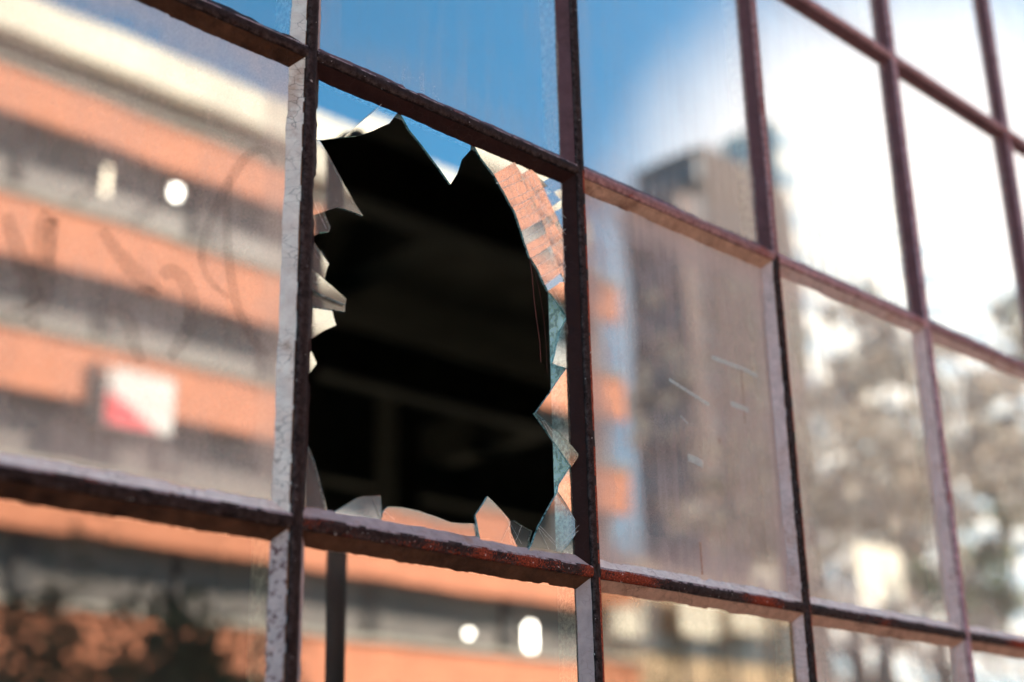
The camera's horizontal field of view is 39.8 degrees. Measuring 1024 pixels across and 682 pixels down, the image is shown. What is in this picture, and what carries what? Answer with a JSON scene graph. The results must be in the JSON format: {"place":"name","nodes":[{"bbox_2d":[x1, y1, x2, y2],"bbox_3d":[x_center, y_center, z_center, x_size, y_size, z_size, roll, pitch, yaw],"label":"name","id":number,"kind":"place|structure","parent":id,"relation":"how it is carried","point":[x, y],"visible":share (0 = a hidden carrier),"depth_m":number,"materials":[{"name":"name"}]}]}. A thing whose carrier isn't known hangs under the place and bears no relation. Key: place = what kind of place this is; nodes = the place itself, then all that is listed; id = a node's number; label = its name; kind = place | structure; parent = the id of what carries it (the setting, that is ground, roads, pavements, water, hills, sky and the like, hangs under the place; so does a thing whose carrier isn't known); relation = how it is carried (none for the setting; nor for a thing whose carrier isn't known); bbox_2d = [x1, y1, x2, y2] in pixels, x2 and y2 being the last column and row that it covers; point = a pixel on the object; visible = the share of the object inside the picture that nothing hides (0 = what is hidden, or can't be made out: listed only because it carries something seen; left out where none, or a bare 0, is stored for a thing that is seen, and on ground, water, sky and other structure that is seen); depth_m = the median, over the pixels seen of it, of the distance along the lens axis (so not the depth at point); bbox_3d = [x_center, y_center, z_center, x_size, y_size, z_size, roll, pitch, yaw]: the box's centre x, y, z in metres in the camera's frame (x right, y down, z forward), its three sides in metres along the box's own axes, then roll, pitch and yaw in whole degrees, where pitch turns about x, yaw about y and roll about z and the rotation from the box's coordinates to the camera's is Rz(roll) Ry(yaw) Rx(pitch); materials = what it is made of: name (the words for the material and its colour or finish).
{"place":"outdoors","nodes":[
{"label":"outdoors","id":0,"kind":"place"},
{"label":"ground","id":1,"kind":"structure","parent":0,"visible":0},
{"bbox_2d":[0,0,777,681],"bbox_3d":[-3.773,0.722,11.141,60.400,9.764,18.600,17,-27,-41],"label":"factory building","id":2,"kind":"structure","parent":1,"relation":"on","point":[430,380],"depth_m":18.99,"materials":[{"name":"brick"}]},
{"bbox_2d":[0,0,1023,681],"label":"steel window","id":3,"kind":"structure","parent":2,"relation":"attached to","point":[834,188],"depth_m":1.95,"materials":[{"name":"glass"},{"name":"dark reddish-brown painted steel"},{"name":"rust"}]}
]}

